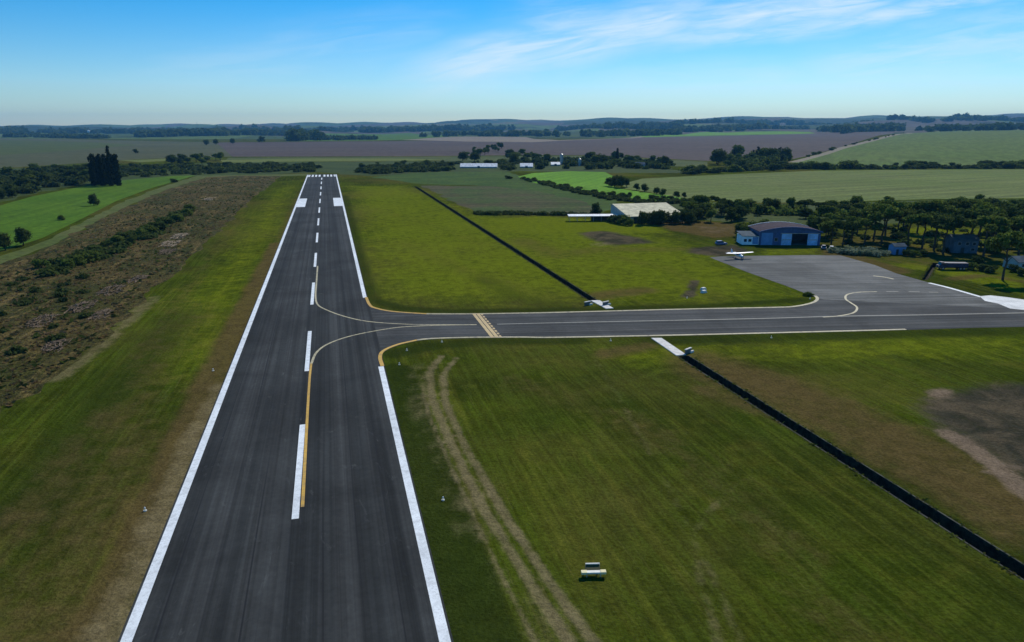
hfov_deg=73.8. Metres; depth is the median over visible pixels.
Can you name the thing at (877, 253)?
shrub
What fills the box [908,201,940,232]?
pine tree
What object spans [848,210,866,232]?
pine tree
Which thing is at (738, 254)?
light aircraft
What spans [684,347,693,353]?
headwall post
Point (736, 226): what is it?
tree
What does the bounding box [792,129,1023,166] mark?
crop field
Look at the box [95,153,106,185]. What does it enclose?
tall tree
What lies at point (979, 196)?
tree
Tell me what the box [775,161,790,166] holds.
bush
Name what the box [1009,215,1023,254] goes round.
pine tree
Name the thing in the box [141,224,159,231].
bush
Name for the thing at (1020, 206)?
pine tree
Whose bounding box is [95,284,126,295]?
brush pile
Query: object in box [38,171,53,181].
tree
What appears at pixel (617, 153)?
tall tree
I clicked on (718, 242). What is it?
car
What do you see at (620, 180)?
tree
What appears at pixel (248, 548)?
runway
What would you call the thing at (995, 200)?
tree
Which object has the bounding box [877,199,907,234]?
pine tree
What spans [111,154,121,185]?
tall tree
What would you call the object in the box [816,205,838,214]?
tree
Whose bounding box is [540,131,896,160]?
ploughed field
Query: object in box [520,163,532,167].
barn
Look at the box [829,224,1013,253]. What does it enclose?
thicket
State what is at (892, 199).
tree
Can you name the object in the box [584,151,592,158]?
tree
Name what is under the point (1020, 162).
bush
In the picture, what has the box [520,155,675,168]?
thicket
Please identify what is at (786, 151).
tree
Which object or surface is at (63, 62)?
sky
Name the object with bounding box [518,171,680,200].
pasture
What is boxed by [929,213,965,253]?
pine tree
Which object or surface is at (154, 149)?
field
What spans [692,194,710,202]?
tree
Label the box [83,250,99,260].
bush
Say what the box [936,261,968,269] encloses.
truck
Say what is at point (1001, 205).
pine tree
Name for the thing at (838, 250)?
shrub
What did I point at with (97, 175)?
tall tree
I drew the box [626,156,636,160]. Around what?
tree
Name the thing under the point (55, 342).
brush pile
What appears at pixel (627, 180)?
tree
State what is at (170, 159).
tree
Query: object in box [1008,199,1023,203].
pine tree
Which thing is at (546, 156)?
tree
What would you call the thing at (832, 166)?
bush
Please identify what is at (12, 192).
tree
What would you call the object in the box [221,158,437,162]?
pasture
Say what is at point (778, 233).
hangar
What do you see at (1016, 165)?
bush
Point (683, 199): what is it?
tree
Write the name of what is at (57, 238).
grass track
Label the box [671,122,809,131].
distant wood
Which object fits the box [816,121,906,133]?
distant wood
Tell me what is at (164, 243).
brush pile
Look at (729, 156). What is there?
tree
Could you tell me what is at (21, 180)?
tree
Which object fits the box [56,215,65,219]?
bush
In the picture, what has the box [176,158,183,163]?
tree
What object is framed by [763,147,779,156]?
tree
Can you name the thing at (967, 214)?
pine tree
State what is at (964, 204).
pine tree
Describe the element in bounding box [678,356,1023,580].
drainage ditch
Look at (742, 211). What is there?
tree
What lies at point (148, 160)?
pasture
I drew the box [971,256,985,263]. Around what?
bush
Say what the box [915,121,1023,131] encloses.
distant wood
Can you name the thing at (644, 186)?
tree
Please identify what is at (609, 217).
bush
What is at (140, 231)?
bush
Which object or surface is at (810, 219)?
tree
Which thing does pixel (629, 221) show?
bush
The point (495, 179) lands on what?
rough pasture
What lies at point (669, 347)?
culvert slab
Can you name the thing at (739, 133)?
field
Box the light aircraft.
[727,249,750,258]
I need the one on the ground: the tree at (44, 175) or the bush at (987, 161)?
the bush at (987, 161)
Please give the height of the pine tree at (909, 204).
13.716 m
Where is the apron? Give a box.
[710,255,1007,316]
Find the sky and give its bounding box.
[0,0,1023,125]
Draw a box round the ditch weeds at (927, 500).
[413,186,1023,576]
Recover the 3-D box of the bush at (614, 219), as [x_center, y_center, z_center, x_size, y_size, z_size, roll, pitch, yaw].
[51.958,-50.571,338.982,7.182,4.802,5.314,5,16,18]
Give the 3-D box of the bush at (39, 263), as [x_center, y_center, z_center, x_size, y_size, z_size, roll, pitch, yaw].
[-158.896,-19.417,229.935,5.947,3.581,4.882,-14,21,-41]
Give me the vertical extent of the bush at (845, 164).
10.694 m
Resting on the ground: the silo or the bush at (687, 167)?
the bush at (687, 167)
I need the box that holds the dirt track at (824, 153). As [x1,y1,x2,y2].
[791,133,911,161]
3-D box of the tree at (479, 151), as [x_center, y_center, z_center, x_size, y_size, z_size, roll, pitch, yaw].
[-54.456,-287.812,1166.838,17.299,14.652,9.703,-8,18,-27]
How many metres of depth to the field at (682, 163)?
1102.43 m
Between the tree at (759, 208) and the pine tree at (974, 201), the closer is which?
the pine tree at (974, 201)
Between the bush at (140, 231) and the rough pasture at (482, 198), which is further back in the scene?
the rough pasture at (482, 198)
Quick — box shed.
[610,202,682,222]
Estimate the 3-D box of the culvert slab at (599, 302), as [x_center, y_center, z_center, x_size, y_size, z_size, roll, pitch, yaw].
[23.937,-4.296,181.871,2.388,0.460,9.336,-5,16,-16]
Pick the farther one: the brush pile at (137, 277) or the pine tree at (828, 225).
the pine tree at (828, 225)
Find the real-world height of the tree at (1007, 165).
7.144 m
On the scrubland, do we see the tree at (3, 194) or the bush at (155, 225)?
the bush at (155, 225)
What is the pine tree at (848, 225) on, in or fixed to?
on the ground
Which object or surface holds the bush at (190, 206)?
on the scrubland
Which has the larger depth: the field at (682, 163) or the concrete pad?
the field at (682, 163)
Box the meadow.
[0,175,194,250]
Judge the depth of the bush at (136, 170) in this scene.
738.55 m
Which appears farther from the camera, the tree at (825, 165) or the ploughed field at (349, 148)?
the ploughed field at (349, 148)
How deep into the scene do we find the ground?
102.14 m
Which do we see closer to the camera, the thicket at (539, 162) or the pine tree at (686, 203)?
the pine tree at (686, 203)
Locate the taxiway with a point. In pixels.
(394, 328)
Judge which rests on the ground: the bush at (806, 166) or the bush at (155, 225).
the bush at (806, 166)
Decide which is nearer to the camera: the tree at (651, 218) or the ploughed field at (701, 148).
the tree at (651, 218)
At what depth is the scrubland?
220.33 m
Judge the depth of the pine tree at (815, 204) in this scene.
380.61 m
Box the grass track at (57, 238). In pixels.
[0,173,316,263]
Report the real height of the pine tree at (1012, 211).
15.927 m
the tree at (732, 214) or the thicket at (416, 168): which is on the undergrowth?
the thicket at (416, 168)
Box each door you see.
[752,237,757,243]
[761,233,772,244]
[781,234,791,244]
[807,234,817,244]
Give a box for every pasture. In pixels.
[121,159,165,161]
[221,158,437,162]
[372,172,616,213]
[421,185,602,212]
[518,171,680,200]
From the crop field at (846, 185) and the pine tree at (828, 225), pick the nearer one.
the pine tree at (828, 225)
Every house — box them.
[945,234,980,252]
[1002,256,1023,267]
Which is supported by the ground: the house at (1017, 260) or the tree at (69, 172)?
the house at (1017, 260)
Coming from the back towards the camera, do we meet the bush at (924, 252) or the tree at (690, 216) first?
the tree at (690, 216)
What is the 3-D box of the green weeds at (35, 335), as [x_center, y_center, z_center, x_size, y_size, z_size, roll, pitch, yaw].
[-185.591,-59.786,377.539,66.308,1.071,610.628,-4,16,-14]
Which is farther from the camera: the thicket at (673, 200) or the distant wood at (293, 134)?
the distant wood at (293, 134)
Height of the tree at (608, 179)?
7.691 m
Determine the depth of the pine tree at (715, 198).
391.86 m
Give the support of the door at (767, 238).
in the hangar
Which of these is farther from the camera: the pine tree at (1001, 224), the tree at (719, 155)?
the tree at (719, 155)
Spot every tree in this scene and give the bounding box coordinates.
[0,166,12,173]
[0,188,7,198]
[0,232,12,249]
[3,183,13,190]
[7,188,17,197]
[13,226,32,245]
[15,176,30,185]
[23,174,35,178]
[28,163,39,169]
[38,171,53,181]
[63,168,79,176]
[87,153,96,185]
[87,193,100,204]
[92,155,99,184]
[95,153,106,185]
[100,145,121,183]
[101,154,107,184]
[104,155,113,185]
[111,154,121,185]
[165,155,175,163]
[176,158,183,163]
[183,157,191,161]
[190,154,200,161]
[196,158,206,162]
[216,152,224,160]
[256,136,264,141]
[458,151,467,160]
[469,152,479,160]
[476,148,484,156]
[508,153,520,161]
[543,154,551,158]
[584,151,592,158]
[590,156,599,161]
[590,203,602,213]
[599,154,611,161]
[605,177,611,183]
[607,176,617,186]
[615,148,619,158]
[616,175,625,186]
[625,178,629,186]
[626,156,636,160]
[633,183,640,189]
[637,210,647,223]
[641,183,648,191]
[647,211,661,224]
[653,187,659,193]
[654,209,667,224]
[659,155,669,162]
[659,188,665,195]
[664,211,672,223]
[669,212,680,223]
[678,198,687,207]
[679,210,687,222]
[681,201,698,208]
[683,199,696,210]
[683,212,695,222]
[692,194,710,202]
[692,206,703,220]
[696,202,709,217]
[704,203,712,211]
[705,210,717,221]
[709,148,727,164]
[710,195,720,200]
[716,203,728,215]
[717,198,732,214]
[720,201,734,214]
[723,206,740,221]
[727,154,733,160]
[729,144,743,155]
[733,199,743,210]
[734,201,749,209]
[734,205,750,219]
[734,222,746,233]
[739,224,750,230]
[754,204,763,214]
[758,148,768,155]
[758,219,769,222]
[760,203,768,213]
[762,197,772,203]
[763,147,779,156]
[765,199,781,208]
[779,147,791,157]
[785,197,795,207]
[793,199,814,206]
[798,207,813,217]
[805,215,817,227]
[811,202,821,208]
[811,216,827,233]
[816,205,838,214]
[816,219,844,243]
[818,221,835,238]
[821,162,829,167]
[821,202,835,206]
[823,213,841,234]
[825,200,838,205]
[834,219,857,244]
[836,203,850,210]
[838,200,850,204]
[844,216,863,239]
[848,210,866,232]
[849,195,868,204]
[850,202,865,208]
[852,218,884,244]
[858,202,891,238]
[867,203,903,243]
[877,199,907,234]
[883,196,894,201]
[894,201,905,228]
[896,208,926,239]
[902,202,917,226]
[902,213,933,248]
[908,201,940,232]
[918,200,958,229]
[921,211,954,249]
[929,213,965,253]
[947,198,972,232]
[950,207,991,233]
[958,198,991,210]
[962,215,1013,256]
[967,202,1007,237]
[974,194,985,199]
[980,230,1023,279]
[988,212,1009,248]
[989,197,1000,202]
[993,202,1017,234]
[998,205,1023,230]
[1002,163,1012,168]
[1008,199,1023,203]
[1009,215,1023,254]
[1014,200,1023,232]
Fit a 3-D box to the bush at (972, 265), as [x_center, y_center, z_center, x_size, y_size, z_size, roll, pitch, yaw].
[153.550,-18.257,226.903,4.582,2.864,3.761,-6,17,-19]
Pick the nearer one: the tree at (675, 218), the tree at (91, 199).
the tree at (675, 218)
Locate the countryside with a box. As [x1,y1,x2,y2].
[0,113,1023,138]
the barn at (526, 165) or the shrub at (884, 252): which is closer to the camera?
the shrub at (884, 252)
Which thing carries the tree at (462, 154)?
on the undergrowth
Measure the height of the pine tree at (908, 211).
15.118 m
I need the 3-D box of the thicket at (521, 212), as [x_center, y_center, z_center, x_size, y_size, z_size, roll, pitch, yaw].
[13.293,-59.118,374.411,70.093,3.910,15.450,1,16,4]
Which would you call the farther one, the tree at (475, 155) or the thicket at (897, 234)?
the tree at (475, 155)
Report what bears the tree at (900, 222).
on the ground
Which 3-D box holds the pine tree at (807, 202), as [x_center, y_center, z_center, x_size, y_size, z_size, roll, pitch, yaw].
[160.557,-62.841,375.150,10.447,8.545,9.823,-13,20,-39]
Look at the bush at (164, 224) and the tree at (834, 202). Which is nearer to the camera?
the bush at (164, 224)
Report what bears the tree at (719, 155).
on the ground
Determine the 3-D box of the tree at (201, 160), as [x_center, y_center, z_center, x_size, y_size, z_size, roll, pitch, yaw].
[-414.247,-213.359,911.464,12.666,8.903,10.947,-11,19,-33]
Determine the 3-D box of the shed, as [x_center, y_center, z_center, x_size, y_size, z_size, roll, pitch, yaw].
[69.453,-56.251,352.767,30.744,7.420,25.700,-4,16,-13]
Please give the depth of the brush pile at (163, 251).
259.17 m
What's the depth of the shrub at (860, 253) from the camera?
252.11 m
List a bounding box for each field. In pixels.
[0,138,231,167]
[0,140,132,154]
[217,141,585,156]
[226,156,706,166]
[303,133,461,140]
[409,136,641,141]
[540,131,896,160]
[623,169,1023,202]
[638,131,811,136]
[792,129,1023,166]
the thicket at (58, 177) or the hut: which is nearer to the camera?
the hut
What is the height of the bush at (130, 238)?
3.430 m
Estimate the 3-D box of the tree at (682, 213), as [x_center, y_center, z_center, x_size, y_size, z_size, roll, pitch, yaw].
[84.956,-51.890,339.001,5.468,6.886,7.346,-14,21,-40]
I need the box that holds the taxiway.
[301,266,1023,506]
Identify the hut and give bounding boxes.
[888,243,907,254]
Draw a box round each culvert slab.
[591,300,612,308]
[651,338,685,355]
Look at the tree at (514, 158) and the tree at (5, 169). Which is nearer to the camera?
the tree at (5, 169)
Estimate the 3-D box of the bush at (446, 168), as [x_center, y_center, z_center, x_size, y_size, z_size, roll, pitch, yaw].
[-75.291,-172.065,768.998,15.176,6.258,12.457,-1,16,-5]
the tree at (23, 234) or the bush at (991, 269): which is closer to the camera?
the bush at (991, 269)
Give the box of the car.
[715,240,726,244]
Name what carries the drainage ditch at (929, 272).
on the ground
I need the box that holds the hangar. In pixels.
[736,221,822,244]
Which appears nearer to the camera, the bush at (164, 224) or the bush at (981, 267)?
the bush at (981, 267)
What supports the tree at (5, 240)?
on the ground
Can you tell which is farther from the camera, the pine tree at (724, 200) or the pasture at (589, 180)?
the pasture at (589, 180)
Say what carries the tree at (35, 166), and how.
on the undergrowth
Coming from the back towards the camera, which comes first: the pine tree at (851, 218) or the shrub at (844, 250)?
the pine tree at (851, 218)
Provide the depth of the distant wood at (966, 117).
6396.19 m
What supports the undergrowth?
on the ground
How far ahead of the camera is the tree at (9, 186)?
482.82 m
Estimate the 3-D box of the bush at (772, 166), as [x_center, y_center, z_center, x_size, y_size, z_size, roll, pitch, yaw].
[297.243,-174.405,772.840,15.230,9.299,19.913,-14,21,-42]
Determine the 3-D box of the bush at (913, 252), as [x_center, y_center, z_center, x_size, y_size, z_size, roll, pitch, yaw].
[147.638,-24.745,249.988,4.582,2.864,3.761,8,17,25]
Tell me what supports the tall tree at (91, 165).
on the meadow
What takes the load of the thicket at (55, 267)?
on the scrubland
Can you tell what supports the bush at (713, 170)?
on the ground
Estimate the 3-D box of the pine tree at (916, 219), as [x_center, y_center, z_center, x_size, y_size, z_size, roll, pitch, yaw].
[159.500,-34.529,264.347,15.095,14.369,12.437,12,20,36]
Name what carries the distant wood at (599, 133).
on the countryside
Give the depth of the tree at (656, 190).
487.95 m
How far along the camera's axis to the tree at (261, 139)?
2362.51 m
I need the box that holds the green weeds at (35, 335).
[0,177,271,388]
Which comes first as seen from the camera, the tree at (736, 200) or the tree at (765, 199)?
the tree at (736, 200)
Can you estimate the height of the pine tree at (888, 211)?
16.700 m
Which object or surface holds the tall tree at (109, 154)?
on the meadow
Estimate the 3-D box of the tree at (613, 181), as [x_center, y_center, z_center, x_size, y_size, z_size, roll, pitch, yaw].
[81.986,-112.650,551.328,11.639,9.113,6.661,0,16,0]
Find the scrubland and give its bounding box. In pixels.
[0,176,280,412]
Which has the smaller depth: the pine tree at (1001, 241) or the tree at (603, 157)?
the pine tree at (1001, 241)
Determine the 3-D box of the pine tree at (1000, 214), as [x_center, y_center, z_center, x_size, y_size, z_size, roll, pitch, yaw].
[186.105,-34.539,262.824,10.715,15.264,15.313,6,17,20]
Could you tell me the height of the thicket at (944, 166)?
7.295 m
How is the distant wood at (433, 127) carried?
on the countryside
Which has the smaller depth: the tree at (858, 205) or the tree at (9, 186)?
the tree at (858, 205)
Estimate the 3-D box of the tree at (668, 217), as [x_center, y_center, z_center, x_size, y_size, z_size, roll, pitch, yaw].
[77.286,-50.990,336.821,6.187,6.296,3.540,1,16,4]
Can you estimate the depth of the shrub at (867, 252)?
251.71 m
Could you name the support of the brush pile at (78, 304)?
on the scrubland
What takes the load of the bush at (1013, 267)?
on the ground
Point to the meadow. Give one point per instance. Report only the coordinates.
(36, 215)
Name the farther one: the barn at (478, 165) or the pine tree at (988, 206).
the barn at (478, 165)
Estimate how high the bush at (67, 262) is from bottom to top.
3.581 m
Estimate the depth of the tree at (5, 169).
653.95 m
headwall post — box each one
[584,301,592,305]
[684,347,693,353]
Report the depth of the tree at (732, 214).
342.87 m
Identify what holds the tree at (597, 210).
on the rough pasture at (482, 198)
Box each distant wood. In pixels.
[0,123,371,133]
[2,131,111,138]
[133,127,308,137]
[284,128,325,140]
[323,134,378,139]
[358,123,515,132]
[419,128,682,136]
[554,120,684,130]
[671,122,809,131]
[676,112,1023,124]
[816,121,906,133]
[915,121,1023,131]
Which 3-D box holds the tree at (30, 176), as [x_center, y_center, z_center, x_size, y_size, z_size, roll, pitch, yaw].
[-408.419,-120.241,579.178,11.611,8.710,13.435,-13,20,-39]
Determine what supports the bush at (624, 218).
on the ground
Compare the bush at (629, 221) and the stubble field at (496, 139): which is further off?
the stubble field at (496, 139)
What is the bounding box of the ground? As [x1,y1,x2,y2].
[0,134,1023,641]
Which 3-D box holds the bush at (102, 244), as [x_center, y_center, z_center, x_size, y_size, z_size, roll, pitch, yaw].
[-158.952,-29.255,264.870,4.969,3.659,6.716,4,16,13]
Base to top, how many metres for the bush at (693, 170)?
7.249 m
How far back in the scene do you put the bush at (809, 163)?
811.61 m
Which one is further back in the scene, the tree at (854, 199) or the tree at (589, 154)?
the tree at (589, 154)
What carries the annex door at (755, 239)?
in the hangar
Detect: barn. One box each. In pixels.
[460,163,497,167]
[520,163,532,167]
[551,162,559,165]
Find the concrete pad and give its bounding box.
[980,295,1023,309]
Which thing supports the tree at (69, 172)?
on the undergrowth
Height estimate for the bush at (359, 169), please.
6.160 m
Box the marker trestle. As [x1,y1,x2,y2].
[581,563,605,576]
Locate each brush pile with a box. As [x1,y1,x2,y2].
[18,313,61,327]
[40,338,72,351]
[64,300,96,313]
[86,308,113,319]
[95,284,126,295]
[126,275,147,282]
[158,240,181,246]
[158,248,175,254]
[170,233,187,238]
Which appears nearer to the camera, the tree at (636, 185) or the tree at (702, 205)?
the tree at (702, 205)
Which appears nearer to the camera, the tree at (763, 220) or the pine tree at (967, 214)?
the pine tree at (967, 214)
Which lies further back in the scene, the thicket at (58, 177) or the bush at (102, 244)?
the thicket at (58, 177)
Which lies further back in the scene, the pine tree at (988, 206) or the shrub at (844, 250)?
the pine tree at (988, 206)
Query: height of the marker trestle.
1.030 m
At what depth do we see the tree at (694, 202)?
362.00 m
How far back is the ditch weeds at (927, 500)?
110.34 m
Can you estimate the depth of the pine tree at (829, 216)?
298.99 m
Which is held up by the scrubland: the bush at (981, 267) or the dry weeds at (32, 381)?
the dry weeds at (32, 381)
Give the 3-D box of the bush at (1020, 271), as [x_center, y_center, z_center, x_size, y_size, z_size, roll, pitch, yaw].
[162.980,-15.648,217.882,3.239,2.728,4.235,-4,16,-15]
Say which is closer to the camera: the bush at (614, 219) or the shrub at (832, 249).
the shrub at (832, 249)
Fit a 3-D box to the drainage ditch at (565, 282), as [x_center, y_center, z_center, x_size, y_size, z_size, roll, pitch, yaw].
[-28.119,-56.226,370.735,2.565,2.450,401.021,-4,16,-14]
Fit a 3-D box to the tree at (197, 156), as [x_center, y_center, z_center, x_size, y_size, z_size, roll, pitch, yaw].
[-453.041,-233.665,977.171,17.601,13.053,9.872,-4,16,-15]
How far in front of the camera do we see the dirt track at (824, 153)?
1401.10 m
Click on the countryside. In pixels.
(551, 125)
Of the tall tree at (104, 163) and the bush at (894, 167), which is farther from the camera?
the bush at (894, 167)
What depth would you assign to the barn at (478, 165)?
822.19 m
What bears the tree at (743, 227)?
on the ground
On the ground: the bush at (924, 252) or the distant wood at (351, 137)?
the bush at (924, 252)
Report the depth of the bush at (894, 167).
794.17 m
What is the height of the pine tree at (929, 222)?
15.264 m
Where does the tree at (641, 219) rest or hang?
on the ground
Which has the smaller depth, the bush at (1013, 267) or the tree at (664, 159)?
the bush at (1013, 267)
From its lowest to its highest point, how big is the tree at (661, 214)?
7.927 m
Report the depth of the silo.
902.17 m
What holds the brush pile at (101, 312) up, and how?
on the scrubland
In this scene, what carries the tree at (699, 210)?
on the ground
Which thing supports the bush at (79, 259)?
on the scrubland
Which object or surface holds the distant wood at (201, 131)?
on the countryside
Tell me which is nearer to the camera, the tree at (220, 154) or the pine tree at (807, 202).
the pine tree at (807, 202)
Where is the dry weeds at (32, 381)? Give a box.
[0,177,271,406]
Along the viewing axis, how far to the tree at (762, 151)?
951.99 m
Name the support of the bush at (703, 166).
on the ground
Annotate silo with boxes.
[560,153,562,164]
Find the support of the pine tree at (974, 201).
on the ground
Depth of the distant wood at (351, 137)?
3208.20 m
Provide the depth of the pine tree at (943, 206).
298.85 m
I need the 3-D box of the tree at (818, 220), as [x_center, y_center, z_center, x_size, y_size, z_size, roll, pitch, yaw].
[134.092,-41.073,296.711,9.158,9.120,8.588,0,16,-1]
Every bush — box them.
[30,259,51,267]
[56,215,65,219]
[60,258,74,265]
[72,255,86,264]
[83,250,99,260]
[97,240,112,247]
[109,235,124,241]
[116,231,131,237]
[121,236,136,243]
[132,168,142,171]
[134,228,147,234]
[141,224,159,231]
[148,222,162,230]
[153,220,166,229]
[157,168,167,173]
[160,218,174,224]
[167,213,183,221]
[181,208,193,215]
[183,204,196,208]
[353,167,363,171]
[440,166,451,170]
[607,214,616,221]
[610,214,622,222]
[616,215,630,223]
[624,219,633,225]
[678,165,698,170]
[686,167,698,173]
[697,164,709,172]
[706,167,724,172]
[726,164,743,171]
[767,163,784,169]
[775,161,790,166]
[786,164,800,168]
[798,164,811,168]
[802,292,814,295]
[803,161,817,165]
[812,162,822,167]
[823,163,837,168]
[837,160,863,168]
[889,165,898,168]
[902,249,910,255]
[909,249,921,256]
[912,160,928,164]
[919,249,928,255]
[967,261,978,269]
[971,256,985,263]
[977,160,993,163]
[978,264,989,270]
[984,264,999,272]
[1002,161,1023,167]
[1007,264,1021,271]
[1014,160,1023,167]
[1016,268,1023,275]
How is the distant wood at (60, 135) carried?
on the countryside
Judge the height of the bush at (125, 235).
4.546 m
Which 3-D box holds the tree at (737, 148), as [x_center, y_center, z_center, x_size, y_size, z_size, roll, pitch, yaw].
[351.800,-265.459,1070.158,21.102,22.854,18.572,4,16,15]
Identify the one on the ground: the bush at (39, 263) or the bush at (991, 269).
the bush at (991, 269)
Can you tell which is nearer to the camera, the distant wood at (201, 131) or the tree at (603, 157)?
the tree at (603, 157)
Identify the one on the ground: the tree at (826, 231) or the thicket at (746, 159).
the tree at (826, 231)
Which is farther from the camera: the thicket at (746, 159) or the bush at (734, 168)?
the thicket at (746, 159)
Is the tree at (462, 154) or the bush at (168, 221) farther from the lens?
the tree at (462, 154)
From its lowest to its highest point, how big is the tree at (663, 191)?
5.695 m
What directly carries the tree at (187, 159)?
on the ground
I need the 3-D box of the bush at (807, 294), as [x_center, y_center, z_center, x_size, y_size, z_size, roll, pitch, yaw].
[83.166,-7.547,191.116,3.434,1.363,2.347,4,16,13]
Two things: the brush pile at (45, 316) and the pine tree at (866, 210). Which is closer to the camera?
the brush pile at (45, 316)
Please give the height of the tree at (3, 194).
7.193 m
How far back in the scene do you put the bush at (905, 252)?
251.04 m
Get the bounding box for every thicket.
[0,164,89,197]
[0,270,94,354]
[34,208,194,276]
[119,161,318,176]
[363,160,522,173]
[473,209,596,215]
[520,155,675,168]
[524,178,682,203]
[681,164,1014,173]
[702,198,1017,218]
[723,150,792,166]
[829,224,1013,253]
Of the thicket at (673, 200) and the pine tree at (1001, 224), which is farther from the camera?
the thicket at (673, 200)
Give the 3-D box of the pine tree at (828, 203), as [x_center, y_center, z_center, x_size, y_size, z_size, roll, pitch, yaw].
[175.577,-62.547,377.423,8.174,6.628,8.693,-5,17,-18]
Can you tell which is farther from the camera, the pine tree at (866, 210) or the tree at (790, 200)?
the tree at (790, 200)
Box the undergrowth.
[0,160,680,201]
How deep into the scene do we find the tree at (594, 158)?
891.60 m
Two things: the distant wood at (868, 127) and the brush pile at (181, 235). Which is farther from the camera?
the distant wood at (868, 127)
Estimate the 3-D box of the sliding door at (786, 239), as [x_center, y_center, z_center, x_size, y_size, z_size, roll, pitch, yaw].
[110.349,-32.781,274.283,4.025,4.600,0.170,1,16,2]
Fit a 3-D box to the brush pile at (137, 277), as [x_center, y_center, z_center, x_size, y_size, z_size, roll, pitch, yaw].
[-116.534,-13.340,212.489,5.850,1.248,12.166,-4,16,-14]
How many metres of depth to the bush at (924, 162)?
832.16 m
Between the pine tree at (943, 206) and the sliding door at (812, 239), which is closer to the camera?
the sliding door at (812, 239)
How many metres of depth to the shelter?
348.61 m
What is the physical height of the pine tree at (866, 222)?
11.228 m
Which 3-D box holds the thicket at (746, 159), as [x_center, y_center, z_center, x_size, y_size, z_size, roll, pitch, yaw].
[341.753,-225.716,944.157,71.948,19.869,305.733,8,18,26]
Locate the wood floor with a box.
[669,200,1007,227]
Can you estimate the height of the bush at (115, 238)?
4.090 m
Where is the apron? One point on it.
(831, 277)
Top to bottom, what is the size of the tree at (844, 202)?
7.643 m
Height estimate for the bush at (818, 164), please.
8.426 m
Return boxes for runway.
[118,174,453,641]
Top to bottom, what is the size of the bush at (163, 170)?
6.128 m
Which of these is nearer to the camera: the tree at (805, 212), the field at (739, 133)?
the tree at (805, 212)
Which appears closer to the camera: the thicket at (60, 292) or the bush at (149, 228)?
the thicket at (60, 292)
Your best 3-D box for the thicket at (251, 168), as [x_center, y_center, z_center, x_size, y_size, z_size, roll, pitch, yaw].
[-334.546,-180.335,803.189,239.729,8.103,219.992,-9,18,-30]
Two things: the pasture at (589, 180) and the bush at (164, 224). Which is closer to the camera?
the bush at (164, 224)
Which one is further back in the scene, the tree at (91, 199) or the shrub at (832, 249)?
the tree at (91, 199)
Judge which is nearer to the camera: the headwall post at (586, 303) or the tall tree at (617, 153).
the headwall post at (586, 303)
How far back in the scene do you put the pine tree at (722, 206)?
363.79 m
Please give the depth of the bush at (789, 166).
794.54 m
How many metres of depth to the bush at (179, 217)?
344.62 m
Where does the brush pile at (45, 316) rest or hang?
on the scrubland
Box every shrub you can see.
[826,246,839,252]
[836,248,847,253]
[840,248,855,253]
[854,250,870,255]
[861,249,874,255]
[871,250,881,256]
[872,249,890,255]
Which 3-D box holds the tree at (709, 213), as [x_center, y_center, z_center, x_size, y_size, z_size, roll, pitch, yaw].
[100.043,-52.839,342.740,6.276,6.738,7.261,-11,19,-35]
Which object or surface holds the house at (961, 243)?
on the ground
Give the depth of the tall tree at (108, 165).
561.46 m
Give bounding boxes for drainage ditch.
[414,186,596,302]
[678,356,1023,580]
[922,263,937,279]
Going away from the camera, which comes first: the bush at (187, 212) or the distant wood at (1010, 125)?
the bush at (187, 212)
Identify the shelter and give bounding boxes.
[567,214,616,221]
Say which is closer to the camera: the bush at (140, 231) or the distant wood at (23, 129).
the bush at (140, 231)
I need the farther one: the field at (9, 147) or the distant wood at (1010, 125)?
the distant wood at (1010, 125)

